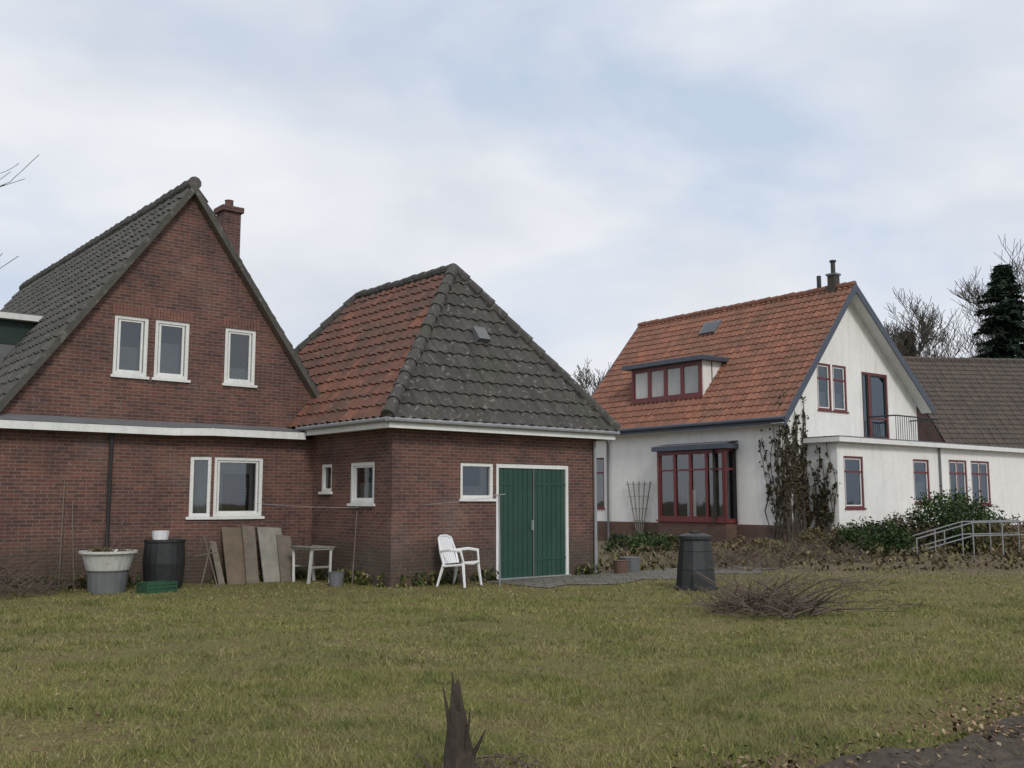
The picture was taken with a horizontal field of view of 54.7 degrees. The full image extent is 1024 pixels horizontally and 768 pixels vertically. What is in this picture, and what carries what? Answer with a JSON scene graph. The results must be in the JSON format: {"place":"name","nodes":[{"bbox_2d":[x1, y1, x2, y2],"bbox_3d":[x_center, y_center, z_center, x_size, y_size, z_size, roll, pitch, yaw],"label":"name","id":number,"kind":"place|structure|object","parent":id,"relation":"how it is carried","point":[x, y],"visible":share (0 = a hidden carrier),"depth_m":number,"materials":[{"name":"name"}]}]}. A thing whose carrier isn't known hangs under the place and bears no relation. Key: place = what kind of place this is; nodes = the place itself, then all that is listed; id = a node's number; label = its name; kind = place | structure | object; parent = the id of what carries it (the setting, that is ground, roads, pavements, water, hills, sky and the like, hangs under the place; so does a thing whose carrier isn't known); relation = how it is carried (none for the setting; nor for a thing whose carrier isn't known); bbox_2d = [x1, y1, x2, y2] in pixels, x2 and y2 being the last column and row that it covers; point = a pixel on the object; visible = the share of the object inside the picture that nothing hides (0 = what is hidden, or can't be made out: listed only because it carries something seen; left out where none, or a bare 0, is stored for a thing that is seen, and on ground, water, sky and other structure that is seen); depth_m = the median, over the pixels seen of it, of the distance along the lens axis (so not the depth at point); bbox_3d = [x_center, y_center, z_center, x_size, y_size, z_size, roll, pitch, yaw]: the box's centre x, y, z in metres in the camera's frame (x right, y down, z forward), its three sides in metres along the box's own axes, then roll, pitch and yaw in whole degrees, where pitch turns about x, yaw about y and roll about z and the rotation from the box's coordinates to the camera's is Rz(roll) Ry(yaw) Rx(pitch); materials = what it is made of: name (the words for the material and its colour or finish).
{"place":"outdoors","nodes":[
{"label":"outdoors","id":0,"kind":"place"},
{"bbox_2d":[0,540,1023,767],"bbox_3d":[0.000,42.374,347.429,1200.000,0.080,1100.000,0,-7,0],"label":"ground","id":1,"kind":"structure","parent":0,"point":[31,739],"depth_m":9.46,"materials":[{"name":"plant"}]},
{"bbox_2d":[0,551,84,598],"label":"brush pile","id":2,"kind":"object","parent":1,"relation":"on","point":[22,592],"visible":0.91,"depth_m":16.31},
{"bbox_2d":[58,480,73,589],"bbox_3d":[-7.755,2.633,17.270,0.270,1.902,0.172,6,-9,-40],"label":"garden cane","id":3,"kind":"object","parent":1,"relation":"on","point":[61,535],"visible":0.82,"depth_m":17.27,"materials":[{"name":"brown wood"}]},
{"bbox_2d":[78,522,137,593],"bbox_3d":[-6.866,2.943,16.834,0.940,1.182,0.930,6,-9,-40],"label":"white tub","id":4,"kind":"object","parent":1,"relation":"on","point":[107,568],"visible":1,"depth_m":16.53,"materials":[{"name":"plastic"}]},
{"bbox_2d":[136,580,177,593],"bbox_3d":[-6.014,3.440,16.772,0.346,0.180,0.562,-6,-9,41],"label":"green crate","id":5,"kind":"object","parent":1,"relation":"on","point":[150,587],"visible":0.99,"depth_m":16.67,"materials":[{"name":"plastic"}]},
{"bbox_2d":[142,531,185,588],"bbox_3d":[-6.164,3.112,17.538,0.720,1.010,0.720,0,-7,0],"label":"black barrel","id":6,"kind":"object","parent":1,"relation":"on","point":[163,557],"visible":0.88,"depth_m":17.26,"materials":[{"name":"plastic"}]},
{"bbox_2d":[170,435,312,583],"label":"bay walls","id":7,"kind":"structure","parent":1,"relation":"on","point":[287,476],"depth_m":19.29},
{"bbox_2d":[186,456,211,519],"bbox_3d":[-5.917,1.971,18.796,0.470,1.190,0.140,1,-7,-8],"label":"bay side window frame","id":8,"kind":"object","parent":7,"relation":"attached to","point":[198,516],"visible":1,"depth_m":18.78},
{"bbox_2d":[193,460,207,512],"bbox_3d":[-5.948,1.973,19.025,0.590,1.340,0.380,1,-7,-8],"label":"bay side window glass","id":9,"kind":"object","parent":7,"relation":"attached to","point":[200,487],"visible":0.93,"depth_m":18.93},
{"bbox_2d":[218,462,254,510],"bbox_3d":[-5.451,2.010,19.334,1.200,1.340,0.380,6,-9,-40],"label":"bay window glass","id":10,"kind":"object","parent":7,"relation":"attached to","point":[237,468],"visible":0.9,"depth_m":19.39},
{"bbox_2d":[211,457,264,518],"bbox_3d":[-5.303,2.014,19.157,1.080,1.190,0.140,6,-9,-40],"label":"bay window frame","id":11,"kind":"object","parent":7,"relation":"attached to","point":[256,512],"visible":1,"depth_m":19.18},
{"bbox_2d":[209,525,295,584],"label":"leaning boards","id":12,"kind":"object","parent":1,"relation":"on","point":[240,555],"visible":0.97,"depth_m":18.90,"materials":[{"name":"brown wood"}]},
{"bbox_2d":[0,196,595,592],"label":"walls","id":13,"kind":"structure","parent":1,"relation":"on","point":[182,262],"depth_m":18.55,"materials":[{"name":"brick"}]},
{"bbox_2d":[0,188,189,400],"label":"roof","id":14,"kind":"structure","parent":13,"relation":"attached to","point":[61,296],"depth_m":20.01,"materials":[{"name":"tile"}]},
{"bbox_2d":[0,310,44,362],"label":"dormer","id":15,"kind":"object","parent":14,"relation":"on","point":[16,328],"visible":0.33,"depth_m":20.45,"materials":[{"name":"white paint"}]},
{"bbox_2d":[119,321,139,370],"bbox_3d":[-7.266,-0.690,18.644,0.829,1.320,0.380,6,-9,-40],"label":"gable window glass","id":16,"kind":"object","parent":13,"relation":"attached to","point":[129,345],"visible":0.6,"depth_m":18.78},
{"bbox_2d":[110,314,149,379],"bbox_3d":[-7.118,-0.685,18.466,0.709,1.170,0.140,6,-9,-40],"label":"gable window frame","id":17,"kind":"object","parent":13,"relation":"attached to","point":[140,373],"visible":1,"depth_m":18.48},
{"bbox_2d":[0,183,319,411],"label":"verge boards","id":18,"kind":"object","parent":13,"relation":"attached to","point":[194,191],"visible":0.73,"depth_m":19.37,"materials":[{"name":"wood"}]},
{"bbox_2d":[151,319,190,382],"bbox_3d":[-6.524,-0.627,18.961,0.744,1.170,0.140,6,-9,-40],"label":"gable window frame","id":19,"kind":"object","parent":13,"relation":"attached to","point":[182,376],"visible":1,"depth_m":18.99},
{"bbox_2d":[160,326,181,373],"bbox_3d":[-6.672,-0.631,19.139,0.864,1.320,0.380,6,-9,-40],"label":"gable window glass","id":20,"kind":"object","parent":13,"relation":"attached to","point":[170,353],"visible":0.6,"depth_m":19.15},
{"bbox_2d":[113,303,258,330],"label":"lintels","id":21,"kind":"object","parent":13,"relation":"attached to","point":[178,316],"visible":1,"depth_m":18.95,"materials":[{"name":"brick"}]},
{"bbox_2d":[229,334,247,379],"bbox_3d":[-5.609,-0.527,20.026,0.855,1.320,0.380,6,-9,-40],"label":"gable window glass","id":22,"kind":"object","parent":13,"relation":"attached to","point":[238,356],"visible":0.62,"depth_m":20.26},
{"bbox_2d":[222,327,256,387],"bbox_3d":[-5.461,-0.523,19.848,0.735,1.170,0.140,6,-9,-40],"label":"gable window frame","id":23,"kind":"object","parent":13,"relation":"attached to","point":[249,381],"visible":1,"depth_m":19.88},
{"bbox_2d":[0,413,619,440],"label":"fascia boards","id":24,"kind":"object","parent":13,"relation":"attached to","point":[11,421],"visible":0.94,"depth_m":18.59,"materials":[{"name":"white paint"}]},
{"bbox_2d":[287,273,443,427],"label":"annex roof","id":25,"kind":"structure","parent":24,"relation":"on","point":[353,356],"depth_m":20.88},
{"bbox_2d":[294,294,355,353],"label":"hip tiles","id":26,"kind":"object","parent":25,"relation":"attached to","point":[324,324],"visible":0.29,"depth_m":24.14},
{"bbox_2d":[355,263,454,298],"bbox_3d":[-2.538,-2.314,22.901,0.252,0.288,3.989,6,-9,-40],"label":"ridge annex","id":27,"kind":"object","parent":25,"relation":"on","point":[440,271],"visible":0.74,"depth_m":22.68,"materials":[{"name":"grey tile"}]},
{"bbox_2d":[381,264,457,417],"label":"hip tiles","id":28,"kind":"object","parent":25,"relation":"attached to","point":[400,386],"visible":1,"depth_m":19.08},
{"bbox_2d":[318,464,331,493],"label":"side window small frame","id":29,"kind":"object","parent":13,"relation":"attached to","point":[325,490],"visible":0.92,"depth_m":19.86,"materials":[{"name":"white paint"}]},
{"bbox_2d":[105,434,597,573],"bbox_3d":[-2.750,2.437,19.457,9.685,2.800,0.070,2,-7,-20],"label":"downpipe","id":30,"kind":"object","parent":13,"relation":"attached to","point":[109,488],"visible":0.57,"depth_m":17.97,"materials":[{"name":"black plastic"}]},
{"bbox_2d":[347,461,374,505],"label":"side window frame","id":31,"kind":"object","parent":13,"relation":"attached to","point":[355,500],"visible":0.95,"depth_m":18.86,"materials":[{"name":"white paint"}]},
{"bbox_2d":[358,467,372,497],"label":"side window glass","id":32,"kind":"object","parent":31,"relation":"in","point":[364,490],"visible":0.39,"depth_m":19.01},
{"bbox_2d":[463,466,487,494],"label":"annex window glass","id":33,"kind":"object","parent":13,"relation":"attached to","point":[475,480],"visible":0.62,"depth_m":19.53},
{"bbox_2d":[459,462,495,500],"bbox_3d":[-0.692,1.902,19.189,0.890,0.740,0.140,6,-9,-40],"label":"annex window frame","id":34,"kind":"object","parent":13,"relation":"attached to","point":[490,488],"visible":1,"depth_m":19.24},
{"bbox_2d":[390,275,615,430],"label":"annex roof front","id":35,"kind":"structure","parent":13,"relation":"on","point":[505,374],"depth_m":20.04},
{"bbox_2d":[496,464,570,579],"bbox_3d":[0.416,2.781,20.028,2.010,2.290,0.130,6,-9,-40],"label":"double door","id":36,"kind":"structure","parent":13,"relation":"attached to","point":[534,527],"depth_m":20.02,"materials":[{"name":"green paint"}]},
{"bbox_2d":[10,562,603,591],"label":"wall foot weeds","id":37,"kind":"object","parent":1,"relation":"on","point":[403,579],"depth_m":18.34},
{"bbox_2d":[289,538,334,583],"bbox_3d":[-3.821,3.369,18.896,0.519,0.822,0.840,6,-9,-40],"label":"garden table","id":38,"kind":"object","parent":1,"relation":"on","point":[307,545],"visible":0.98,"depth_m":18.76,"materials":[{"name":"wood"}]},
{"bbox_2d":[328,511,356,586],"bbox_3d":[-3.151,3.024,18.245,0.317,1.352,0.606,-3,-7,22],"label":"garden cane and pot","id":39,"kind":"object","parent":1,"relation":"on","point":[336,578],"visible":1,"depth_m":17.96,"materials":[{"name":"brown wood"}]},
{"bbox_2d":[436,534,481,587],"bbox_3d":[-0.985,3.228,18.116,0.683,0.927,0.697,-4,-8,28],"label":"garden chair","id":40,"kind":"object","parent":1,"relation":"on","point":[447,550],"visible":0.99,"depth_m":18.17,"materials":[{"name":"white plastic"}]},
{"bbox_2d":[442,671,485,767],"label":"broken stump","id":41,"kind":"object","parent":1,"relation":"on","point":[460,751],"visible":1,"depth_m":5.23,"materials":[{"name":"brown wood"}]},
{"bbox_2d":[415,745,542,767],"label":"twig scatter","id":42,"kind":"object","parent":1,"relation":"on","point":[503,756],"visible":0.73,"depth_m":5.72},
{"bbox_2d":[2,550,1023,767],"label":"fallen leaves","id":43,"kind":"object","parent":1,"relation":"on","point":[193,739],"visible":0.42,"depth_m":11.45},
{"bbox_2d":[572,357,611,395],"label":"bare tree","id":44,"kind":"object","parent":1,"relation":"on","point":[580,374],"visible":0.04,"depth_m":58.82,"materials":[{"name":"brown plant"}]},
{"bbox_2d":[601,531,660,553],"bbox_3d":[3.419,4.593,28.543,1.765,0.677,1.616,0,-7,0],"label":"garden shrub","id":45,"kind":"object","parent":1,"relation":"on","point":[623,542],"visible":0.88,"depth_m":28.55,"materials":[{"name":"green plant"}]},
{"bbox_2d":[632,530,680,550],"bbox_3d":[4.551,4.840,30.677,1.895,0.702,1.961,0,-7,0],"label":"garden shrub","id":46,"kind":"object","parent":1,"relation":"on","point":[655,537],"visible":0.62,"depth_m":30.38,"materials":[{"name":"green plant"}]},
{"bbox_2d":[651,440,738,546],"bbox_3d":[6.315,3.793,34.258,0.690,3.560,3.380,5,-8,-38],"label":"bay","id":47,"kind":"object","parent":1,"relation":"on","point":[718,532],"visible":0.69,"depth_m":34.06,"materials":[{"name":"wood"}]},
{"bbox_2d":[656,448,727,522],"bbox_3d":[6.161,3.521,34.169,0.140,2.460,3.180,5,-8,-38],"label":"bay front window frame","id":48,"kind":"object","parent":47,"relation":"attached to","point":[691,517],"visible":1,"depth_m":34.15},
{"bbox_2d":[687,472,722,516],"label":"bay curtains","id":49,"kind":"object","parent":47,"relation":"in","point":[719,501],"visible":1,"depth_m":33.31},
{"bbox_2d":[712,449,716,523],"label":"bay side window glass","id":50,"kind":"object","parent":47,"relation":"attached to","point":[714,482],"visible":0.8,"depth_m":33.29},
{"bbox_2d":[732,449,737,523],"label":"bay front window glass","id":51,"kind":"object","parent":47,"relation":"attached to","point":[734,486],"visible":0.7,"depth_m":33.21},
{"bbox_2d":[674,531,717,590],"bbox_3d":[3.220,3.087,17.346,0.760,1.015,0.746,0,-7,0],"label":"compost bin","id":52,"kind":"object","parent":1,"relation":"on","point":[695,550],"visible":0.98,"depth_m":17.12,"materials":[{"name":"black plastic"}]},
{"bbox_2d":[597,521,808,547],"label":"plinth","id":53,"kind":"structure","parent":1,"relation":"on","point":[749,532],"depth_m":36.09,"materials":[{"name":"brick"}]},
{"bbox_2d":[659,539,812,569],"bbox_3d":[5.154,3.906,23.050,3.571,0.693,3.621,0,-7,0],"label":"brush pile","id":54,"kind":"object","parent":1,"relation":"on","point":[730,560],"visible":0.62,"depth_m":22.83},
{"bbox_2d":[721,535,790,553],"bbox_3d":[6.992,4.578,28.057,1.878,0.588,1.788,4,-8,-28],"label":"garden shrub","id":55,"kind":"object","parent":1,"relation":"on","point":[739,539],"visible":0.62,"depth_m":27.98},
{"bbox_2d":[596,303,919,524],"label":"walls","id":56,"kind":"structure","parent":1,"relation":"on","point":[853,349],"depth_m":34.94,"materials":[{"name":"paint"}]},
{"bbox_2d":[597,458,604,508],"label":"side window frame","id":57,"kind":"object","parent":56,"relation":"attached to","point":[600,507],"visible":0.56,"depth_m":38.46,"materials":[{"name":"red paint"}]},
{"bbox_2d":[597,459,603,505],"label":"side window glass","id":58,"kind":"object","parent":57,"relation":"in","point":[600,499],"visible":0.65,"depth_m":38.78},
{"bbox_2d":[627,481,651,532],"bbox_3d":[4.700,4.552,36.604,0.052,1.906,1.360,5,-8,-38],"label":"fan trellis","id":59,"kind":"object","parent":56,"relation":"attached to","point":[637,520],"visible":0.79,"depth_m":36.59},
{"bbox_2d":[817,363,833,411],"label":"gable window frame","id":60,"kind":"object","parent":56,"relation":"attached to","point":[828,407],"visible":0.84,"depth_m":33.92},
{"bbox_2d":[819,366,842,408],"bbox_3d":[11.207,0.179,34.519,1.020,1.800,0.380,5,-8,-38],"label":"gable window glass","id":61,"kind":"object","parent":56,"relation":"attached to","point":[838,398],"visible":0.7,"depth_m":34.55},
{"bbox_2d":[832,365,848,413],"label":"gable window frame","id":62,"kind":"object","parent":56,"relation":"attached to","point":[844,409],"visible":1,"depth_m":34.48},
{"bbox_2d":[861,372,870,436],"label":"balcony window frame","id":63,"kind":"object","parent":56,"relation":"attached to","point":[866,374],"visible":0.59,"depth_m":35.33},
{"bbox_2d":[862,375,879,435],"bbox_3d":[13.110,0.849,35.938,1.350,2.600,0.380,5,-8,-38],"label":"balcony door glass","id":64,"kind":"object","parent":56,"relation":"attached to","point":[875,403],"visible":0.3,"depth_m":36.34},
{"bbox_2d":[869,373,888,438],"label":"balcony door frame","id":65,"kind":"object","parent":56,"relation":"attached to","point":[885,400],"visible":0.66,"depth_m":35.96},
{"bbox_3d":[10.668,-0.819,39.950,4.862,4.105,10.500,5,-8,-38],"label":"roof","id":66,"kind":"object","parent":56,"relation":"on","visible":0},
{"bbox_2d":[637,280,856,326],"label":"ridge tiles","id":67,"kind":"object","parent":66,"relation":"on","point":[766,299],"visible":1,"depth_m":38.08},
{"bbox_2d":[816,260,840,292],"bbox_3d":[11.309,-3.666,35.477,0.380,1.460,0.867,5,-8,-38],"label":"chimney","id":68,"kind":"object","parent":66,"relation":"on","point":[833,279],"visible":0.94,"depth_m":35.23,"materials":[{"name":"metal"}]},
{"bbox_2d":[591,283,934,539],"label":"bargeboards and gutter","id":69,"kind":"object","parent":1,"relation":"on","point":[864,310],"visible":0.62,"depth_m":35.30,"materials":[{"name":"blue paint"}]},
{"bbox_2d":[662,559,879,619],"bbox_3d":[3.483,2.828,13.790,2.870,0.679,2.660,0,-7,0],"label":"brush pile","id":70,"kind":"object","parent":1,"relation":"on","point":[762,602],"visible":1,"depth_m":13.46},
{"bbox_2d":[757,390,840,548],"bbox_3d":[9.311,2.763,32.157,2.501,5.141,1.225,0,-7,-2],"label":"climbing vine","id":71,"kind":"object","parent":1,"relation":"on","point":[799,509],"visible":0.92,"depth_m":32.04,"materials":[{"name":"brown plant"}]},
{"bbox_2d":[736,531,882,563],"bbox_3d":[7.674,4.186,25.727,3.723,0.764,4.236,-3,-7,21],"label":"brush pile","id":72,"kind":"object","parent":1,"relation":"on","point":[838,555],"visible":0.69,"depth_m":25.34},
{"bbox_2d":[597,537,1023,570],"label":"border weeds","id":73,"kind":"object","parent":1,"relation":"on","point":[894,560],"visible":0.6,"depth_m":24.36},
{"bbox_2d":[797,522,854,552],"bbox_3d":[9.406,4.526,29.197,1.932,0.985,1.939,-3,-7,23],"label":"garden shrub","id":74,"kind":"object","parent":1,"relation":"on","point":[818,533],"visible":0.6,"depth_m":29.12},
{"bbox_2d":[727,587,932,611],"bbox_3d":[4.743,3.183,14.936,2.767,0.239,2.761,0,-7,0],"label":"twig scatter","id":75,"kind":"object","parent":1,"relation":"on","point":[844,595],"visible":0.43,"depth_m":14.53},
{"bbox_2d":[743,566,921,592],"bbox_3d":[5.592,3.432,17.677,3.211,0.381,2.926,0,-7,0],"label":"brush pile","id":76,"kind":"object","parent":1,"relation":"on","point":[843,581],"visible":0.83,"depth_m":17.51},
{"bbox_2d":[826,516,920,556],"bbox_3d":[10.273,4.306,28.206,2.559,1.155,2.501,3,-8,-27],"label":"evergreen shrub","id":77,"kind":"object","parent":1,"relation":"on","point":[860,532],"visible":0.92,"depth_m":27.79,"materials":[{"name":"green plant"}]},
{"bbox_2d":[865,510,942,551],"bbox_3d":[11.689,4.393,29.485,2.262,1.304,2.221,-6,-9,43],"label":"evergreen shrub","id":78,"kind":"object","parent":1,"relation":"on","point":[900,518],"visible":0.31,"depth_m":29.15,"materials":[{"name":"green plant"}]},
{"bbox_2d":[801,435,1023,546],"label":"extension","id":79,"kind":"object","parent":1,"relation":"on","point":[888,480],"visible":0.61,"depth_m":33.95,"materials":[{"name":"paint"}]},
{"bbox_2d":[845,459,853,504],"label":"extension window glass","id":80,"kind":"object","parent":79,"relation":"attached to","point":[849,484],"visible":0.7,"depth_m":32.86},
{"bbox_2d":[843,456,866,509],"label":"extension window frame","id":81,"kind":"object","parent":79,"relation":"attached to","point":[861,490],"visible":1,"depth_m":32.47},
{"bbox_2d":[867,415,938,440],"bbox_3d":[14.069,1.651,35.547,2.848,0.894,1.125,5,-8,-38],"label":"balcony railing","id":82,"kind":"object","parent":79,"relation":"on","point":[925,419],"visible":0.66,"depth_m":35.07,"materials":[{"name":"black metal"}]},
{"bbox_2d":[914,462,925,499],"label":"extension window glass","id":83,"kind":"object","parent":79,"relation":"attached to","point":[919,486],"visible":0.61,"depth_m":35.09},
{"bbox_2d":[913,459,930,504],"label":"extension window frame","id":84,"kind":"object","parent":79,"relation":"attached to","point":[926,472],"visible":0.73,"depth_m":35.05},
{"bbox_2d":[948,460,968,504],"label":"extension window frame","id":85,"kind":"object","parent":79,"relation":"attached to","point":[963,462],"visible":0.53,"depth_m":36.46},
{"bbox_2d":[958,463,978,499],"bbox_3d":[17.533,3.746,37.543,1.600,1.820,0.380,5,-8,-38],"label":"extension window glass","id":86,"kind":"object","parent":79,"relation":"attached to","point":[974,478],"visible":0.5,"depth_m":37.82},
{"bbox_2d":[971,461,992,505],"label":"extension window frame","id":87,"kind":"object","parent":79,"relation":"attached to","point":[978,473],"visible":0.78,"depth_m":37.49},
{"bbox_2d":[884,288,1006,357],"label":"bare tree","id":88,"kind":"object","parent":1,"relation":"on","point":[927,333],"visible":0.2,"depth_m":62.26,"materials":[{"name":"brown plant"}]},
{"bbox_2d":[901,480,1000,553],"bbox_3d":[13.139,3.966,29.665,2.824,2.206,3.088,0,-7,0],"label":"evergreen shrub","id":89,"kind":"object","parent":1,"relation":"on","point":[955,504],"visible":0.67,"depth_m":29.31,"materials":[{"name":"green plant"}]},
{"bbox_2d":[908,520,1023,556],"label":"metal handrail","id":90,"kind":"object","parent":1,"relation":"on","point":[973,534],"visible":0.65,"depth_m":27.16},
{"bbox_2d":[933,235,1023,356],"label":"bare tree","id":91,"kind":"object","parent":1,"relation":"on","point":[973,297],"visible":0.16,"depth_m":67.59,"materials":[{"name":"brown plant"}]},
{"bbox_2d":[966,514,1023,555],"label":"garden shrub","id":92,"kind":"object","parent":1,"relation":"on","point":[998,539],"visible":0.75,"depth_m":27.96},
{"bbox_2d":[969,262,1023,358],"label":"conifer tree","id":93,"kind":"object","parent":1,"relation":"on","point":[1008,311],"visible":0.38,"depth_m":60.37,"materials":[{"name":"green plant"}]},
{"bbox_2d":[0,0,1023,394],"label":"sky","id":94,"kind":"structure","parent":0,"point":[599,169],"materials":[{"name":"white"}]},
{"bbox_2d":[455,264,620,431],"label":"hip tiles","id":95,"kind":"object","parent":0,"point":[515,327],"visible":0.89,"depth_m":21.25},
{"bbox_2d":[484,565,769,587],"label":"patio","id":96,"kind":"structure","parent":0,"point":[587,579],"depth_m":19.60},
{"bbox_2d":[612,557,640,573],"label":"flower pots","id":97,"kind":"object","parent":96,"relation":"on","point":[622,565],"visible":0.96,"depth_m":21.32,"materials":[{"name":"ceramic"}]},
{"bbox_2d":[592,286,852,428],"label":"roof","id":98,"kind":"structure","parent":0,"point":[769,349],"depth_m":35.67,"materials":[{"name":"red tile"}]},
{"bbox_2d":[622,354,729,398],"bbox_3d":[6.290,0.017,37.302,1.950,1.670,4.100,5,-8,-38],"label":"dormer","id":99,"kind":"object","parent":98,"relation":"attached to","point":[690,378],"visible":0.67,"depth_m":36.44,"materials":[{"name":"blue paint"}]},
{"bbox_2d":[630,361,702,403],"bbox_3d":[5.711,-0.026,36.851,0.140,1.310,3.580,5,-8,-38],"label":"dormer window frame","id":100,"kind":"object","parent":99,"relation":"attached to","point":[666,396],"visible":1,"depth_m":36.80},
{"bbox_2d":[836,369,919,410],"bbox_3d":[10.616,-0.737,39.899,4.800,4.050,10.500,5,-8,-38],"label":"window pane","id":101,"kind":"structure","parent":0,"point":[880,388],"depth_m":38.17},
{"bbox_2d":[817,715,1023,767],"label":"soil track","id":102,"kind":"structure","parent":0,"point":[885,756],"depth_m":5.86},
{"bbox_2d":[607,682,1023,767],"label":"leaf litter","id":103,"kind":"object","parent":102,"relation":"on","point":[984,728],"visible":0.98,"depth_m":6.39,"materials":[{"name":"brown plant"}]},
{"bbox_2d":[917,411,942,441],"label":"walls","id":104,"kind":"structure","parent":0,"point":[924,427],"depth_m":47.51,"materials":[{"name":"brick"}]},
{"bbox_2d":[905,359,1023,447],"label":"roof front","id":105,"kind":"structure","parent":104,"relation":"attached to","point":[978,403],"depth_m":48.05,"materials":[{"name":"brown tile"}]},
{"bbox_2d":[903,356,1023,362],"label":"ridge tiles","id":106,"kind":"object","parent":105,"relation":"on","point":[963,359],"visible":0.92,"depth_m":50.33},
{"bbox_3d":[-8.959,-0.737,24.994,3.500,4.865,12.650,6,-9,-40],"label":"right main roof deck","id":107,"kind":"object","parent":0,"visible":0},
{"bbox_2d":[19,176,201,289],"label":"ridge","id":108,"kind":"structure","parent":107,"relation":"on","point":[185,185],"depth_m":22.37,"materials":[{"name":"tile"}]},
{"bbox_2d":[214,199,243,256],"bbox_3d":[-6.321,-2.308,21.920,0.500,3.600,0.500,6,-9,-40],"label":"chimney","id":109,"kind":"object","parent":107,"relation":"on","point":[228,214],"visible":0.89,"depth_m":21.92,"materials":[{"name":"brick"}]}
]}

